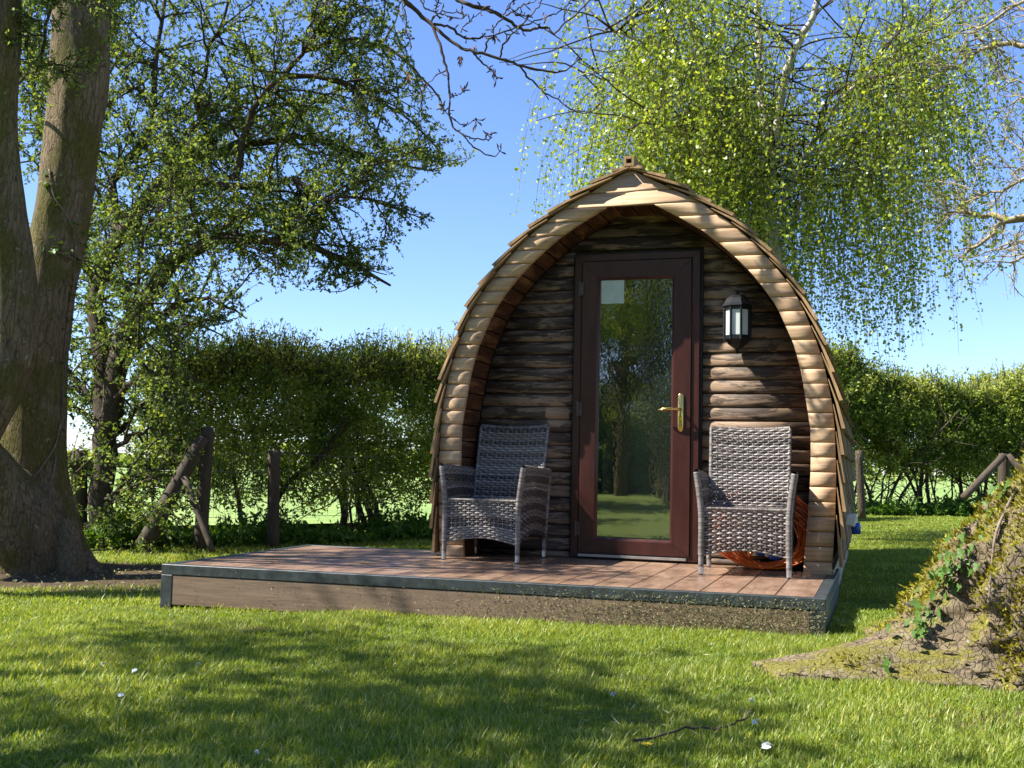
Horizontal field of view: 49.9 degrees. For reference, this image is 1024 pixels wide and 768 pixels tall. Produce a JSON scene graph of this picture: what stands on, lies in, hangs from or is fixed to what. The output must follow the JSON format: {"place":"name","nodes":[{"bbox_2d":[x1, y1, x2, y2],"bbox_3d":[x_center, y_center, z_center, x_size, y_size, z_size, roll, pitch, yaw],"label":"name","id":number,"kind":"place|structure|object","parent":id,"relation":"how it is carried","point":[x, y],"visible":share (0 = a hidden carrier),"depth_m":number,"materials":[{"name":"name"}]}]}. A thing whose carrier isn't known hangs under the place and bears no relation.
{"place":"outdoors","nodes":[
{"label":"outdoors","id":0,"kind":"place"},
{"bbox_2d":[0,554,215,609],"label":"grass","id":1,"kind":"structure","parent":0,"point":[140,599],"depth_m":6.65,"materials":[{"name":"green plant"}]},
{"bbox_2d":[95,528,431,566],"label":"grass","id":2,"kind":"structure","parent":0,"point":[396,544],"depth_m":10.33,"materials":[{"name":"green plant"}]},
{"bbox_2d":[0,475,1023,767],"bbox_3d":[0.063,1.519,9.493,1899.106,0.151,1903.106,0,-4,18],"label":"ground","id":3,"kind":"structure","parent":0,"point":[130,575],"depth_m":3.69,"materials":[{"name":"green plant"}]},
{"bbox_2d":[71,450,87,529],"bbox_3d":[-4.171,1.145,10.602,0.160,1.020,0.231,0,-4,18],"label":"fence post","id":4,"kind":"object","parent":3,"relation":"on","point":[81,495],"visible":0.31,"depth_m":10.54,"materials":[{"name":"brown wood"}]},
{"bbox_2d":[88,448,399,517],"bbox_3d":[-2.474,1.011,11.086,3.358,0.644,0.886,4,-5,-30],"label":"wire fence","id":5,"kind":"object","parent":4,"relation":"attached to","point":[328,488],"visible":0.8,"depth_m":11.04,"materials":[{"name":"grey metal"}]},
{"bbox_2d":[84,492,181,549],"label":"undergrowth","id":6,"kind":"object","parent":3,"relation":"on","point":[127,535],"visible":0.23,"depth_m":10.39,"materials":[{"name":"green plant"}]},
{"bbox_2d":[0,543,283,594],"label":"leaf litter","id":7,"kind":"object","parent":3,"relation":"on","point":[96,577],"visible":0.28,"depth_m":7.71,"materials":[{"name":"plant"}]},
{"bbox_2d":[134,427,215,552],"bbox_3d":[-2.940,0.990,10.117,0.878,1.206,0.584,0,-4,18],"label":"fence strainer","id":8,"kind":"object","parent":3,"relation":"on","point":[180,477],"visible":0.91,"depth_m":10.10,"materials":[{"name":"brown wood"}]},
{"bbox_2d":[18,0,476,555],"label":"hawthorn tree","id":9,"kind":"object","parent":3,"relation":"on","point":[112,356],"visible":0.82,"depth_m":10.72,"materials":[{"name":"green plant"}]},
{"bbox_2d":[267,450,279,548],"bbox_3d":[-2.364,1.161,10.902,0.127,1.012,0.195,0,-4,18],"label":"fence post","id":10,"kind":"object","parent":3,"relation":"on","point":[273,497],"visible":0.91,"depth_m":10.85,"materials":[{"name":"wood"}]},
{"bbox_2d":[137,499,432,546],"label":"undergrowth","id":11,"kind":"object","parent":3,"relation":"on","point":[247,533],"visible":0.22,"depth_m":11.74,"materials":[{"name":"green plant"}]},
{"bbox_2d":[120,314,457,531],"bbox_3d":[0.569,0.705,15.011,11.976,3.045,3.397,5,-5,-38],"label":"hedge","id":12,"kind":"object","parent":3,"relation":"on","point":[324,388],"visible":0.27,"depth_m":11.96,"materials":[{"name":"green plant"}]},
{"bbox_2d":[0,0,600,574],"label":"ash tree","id":13,"kind":"object","parent":3,"relation":"on","point":[40,530],"visible":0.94,"depth_m":8.51,"materials":[{"name":"brown plant"}]},
{"bbox_2d":[34,423,61,490],"bbox_3d":[-3.654,0.579,8.577,0.092,0.564,0.296,-3,-6,42],"label":"ivy vine","id":14,"kind":"object","parent":13,"relation":"attached to","point":[55,458],"visible":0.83,"depth_m":8.63,"materials":[{"name":"brown plant"}]},
{"bbox_2d":[38,169,88,437],"bbox_3d":[-3.578,-0.643,8.755,0.264,2.136,0.447,-2,-5,34],"label":"ivy vine","id":15,"kind":"object","parent":13,"relation":"attached to","point":[54,250],"visible":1,"depth_m":8.78,"materials":[{"name":"green plant"}]},
{"bbox_2d":[2,0,159,109],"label":"ash side shoot","id":16,"kind":"object","parent":13,"relation":"attached to","point":[39,64],"visible":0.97,"depth_m":8.04,"materials":[{"name":"green plant"}]},
{"bbox_2d":[160,545,839,635],"bbox_3d":[0.012,1.239,6.559,3.673,0.303,1.895,0,-4,18],"label":"decking","id":17,"kind":"object","parent":3,"relation":"on","point":[282,570],"visible":0.84,"depth_m":5.92,"materials":[{"name":"brown wood"}]},
{"bbox_2d":[439,424,551,563],"bbox_3d":[-0.088,0.688,7.152,0.591,0.878,0.636,0,-5,20],"label":"armchair","id":18,"kind":"object","parent":17,"relation":"on","point":[530,486],"visible":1,"depth_m":7.15,"materials":[{"name":"wicker"}]},
{"bbox_2d":[693,425,798,578],"bbox_3d":[1.405,0.676,6.563,0.591,0.878,0.636,0,-4,15],"label":"armchair","id":19,"kind":"object","parent":17,"relation":"on","point":[710,505],"visible":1,"depth_m":6.71,"materials":[{"name":"wicker"}]},
{"bbox_2d":[712,490,819,568],"bbox_3d":[1.554,0.881,6.786,0.664,0.512,0.226,0,-4,18],"label":"basket","id":20,"kind":"object","parent":17,"relation":"on","point":[743,558],"visible":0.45,"depth_m":6.72,"materials":[{"name":"brown wicker"}]},
{"bbox_2d":[189,579,825,635],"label":"grass clippings","id":21,"kind":"object","parent":3,"relation":"on","point":[744,621],"depth_m":5.39,"materials":[{"name":"green plant"}]},
{"bbox_2d":[0,602,1020,767],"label":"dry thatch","id":22,"kind":"object","parent":3,"relation":"on","point":[58,763],"visible":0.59,"depth_m":3.55,"materials":[{"name":"plant"}]},
{"bbox_2d":[428,156,855,585],"bbox_3d":[1.355,0.132,8.853,2.652,2.869,4.126,0,-4,18],"label":"camping pod","id":23,"kind":"object","parent":3,"relation":"on","point":[589,328],"visible":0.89,"depth_m":7.20,"materials":[{"name":"brown wood"}]},
{"bbox_2d":[569,249,703,563],"bbox_3d":[0.804,0.134,7.207,0.868,2.036,0.148,0,-4,18],"label":"door","id":24,"kind":"structure","parent":23,"relation":"in","point":[637,390],"depth_m":7.21,"materials":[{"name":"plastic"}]},
{"bbox_2d":[722,290,751,353],"bbox_3d":[1.431,-0.392,6.987,0.181,0.407,0.181,0,-4,18],"label":"wall lantern","id":25,"kind":"object","parent":23,"relation":"attached to","point":[737,317],"depth_m":6.92,"materials":[{"name":"black plastic"}]},
{"bbox_2d":[845,513,860,533],"bbox_3d":[2.157,0.884,6.960,0.097,0.129,0.078,0,-4,18],"label":"power inlet","id":26,"kind":"object","parent":23,"relation":"attached to","point":[851,520],"visible":1,"depth_m":6.93,"materials":[{"name":"white plastic"}]},
{"bbox_2d":[632,708,751,741],"bbox_3d":[0.560,0.990,3.207,0.074,0.037,0.598,-3,-6,44],"label":"fallen twig","id":27,"kind":"object","parent":3,"relation":"on","point":[670,732],"visible":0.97,"depth_m":3.17,"materials":[{"name":"brown wood"}]},
{"bbox_2d":[499,0,1023,383],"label":"birch tree","id":28,"kind":"object","parent":3,"relation":"on","point":[716,155],"visible":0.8,"depth_m":11.63,"materials":[{"name":"green plant"}]},
{"bbox_2d":[762,742,773,748],"bbox_3d":[0.694,0.977,2.981,0.034,0.019,0.023,0,-4,18],"label":"petal","id":29,"kind":"object","parent":3,"relation":"on","point":[766,745],"visible":1,"depth_m":2.98,"materials":[{"name":"white plant"}]},
{"bbox_2d":[855,450,865,518],"bbox_3d":[5.003,1.440,15.804,0.209,0.980,0.114,5,-6,-42],"label":"fence post","id":30,"kind":"object","parent":3,"relation":"on","point":[860,486],"visible":1,"depth_m":15.76,"materials":[{"name":"brown wood"}]},
{"bbox_2d":[752,0,1023,692],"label":"mossy tree","id":31,"kind":"object","parent":3,"relation":"on","point":[971,637],"visible":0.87,"depth_m":4.23,"materials":[{"name":"brown plant"}]},
{"bbox_2d":[881,654,896,673],"bbox_3d":[1.349,1.054,4.076,0.128,0.104,0.118,-2,-5,35],"label":"ivy vine","id":32,"kind":"object","parent":31,"relation":"attached to","point":[885,664],"visible":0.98,"depth_m":4.05,"materials":[{"name":"green plant"}]},
{"bbox_2d":[886,477,1021,643],"bbox_3d":[1.762,0.702,4.350,0.653,0.680,0.222,4,-5,-31],"label":"ivy vine","id":33,"kind":"object","parent":31,"relation":"attached to","point":[921,631],"visible":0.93,"depth_m":4.27,"materials":[{"name":"green plant"}]},
{"bbox_2d":[973,487,1017,604],"bbox_3d":[1.872,0.617,4.274,0.089,0.432,0.497,-2,-5,37],"label":"ivy vine","id":34,"kind":"object","parent":31,"relation":"attached to","point":[975,567],"visible":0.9,"depth_m":4.27,"materials":[{"name":"brown plant"}]},
{"bbox_2d":[851,513,976,539],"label":"grass","id":35,"kind":"structure","parent":3,"relation":"on","point":[912,523],"depth_m":15.85,"materials":[{"name":"green plant"}]},
{"bbox_2d":[853,484,988,516],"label":"undergrowth","id":36,"kind":"object","parent":3,"relation":"on","point":[940,508],"visible":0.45,"depth_m":20.49,"materials":[{"name":"green plant"}]},
{"bbox_2d":[821,331,1023,507],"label":"hedge","id":37,"kind":"object","parent":3,"relation":"on","point":[963,426],"visible":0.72,"depth_m":20.91,"materials":[{"name":"green plant"}]},
{"bbox_2d":[960,453,1023,500],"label":"fence strainer","id":38,"kind":"object","parent":3,"relation":"on","point":[1001,462],"visible":0.71,"depth_m":18.68,"materials":[{"name":"wood"}]},
{"bbox_2d":[18,0,1023,476],"label":"sky","id":39,"kind":"structure","parent":0,"point":[442,265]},
{"bbox_2d":[68,464,996,524],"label":"field","id":40,"kind":"structure","parent":0,"point":[333,510],"depth_m":20.93,"materials":[{"name":"green plant"}]},
{"bbox_2d":[68,441,1016,482],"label":"hedgerow","id":41,"kind":"object","parent":40,"relation":"on","point":[121,456],"visible":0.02,"depth_m":127.43,"materials":[{"name":"green plant"}]},
{"bbox_2d":[832,535,943,626],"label":"grass","id":42,"kind":"structure","parent":0,"point":[904,557],"depth_m":8.33,"materials":[{"name":"green plant"}]}
]}

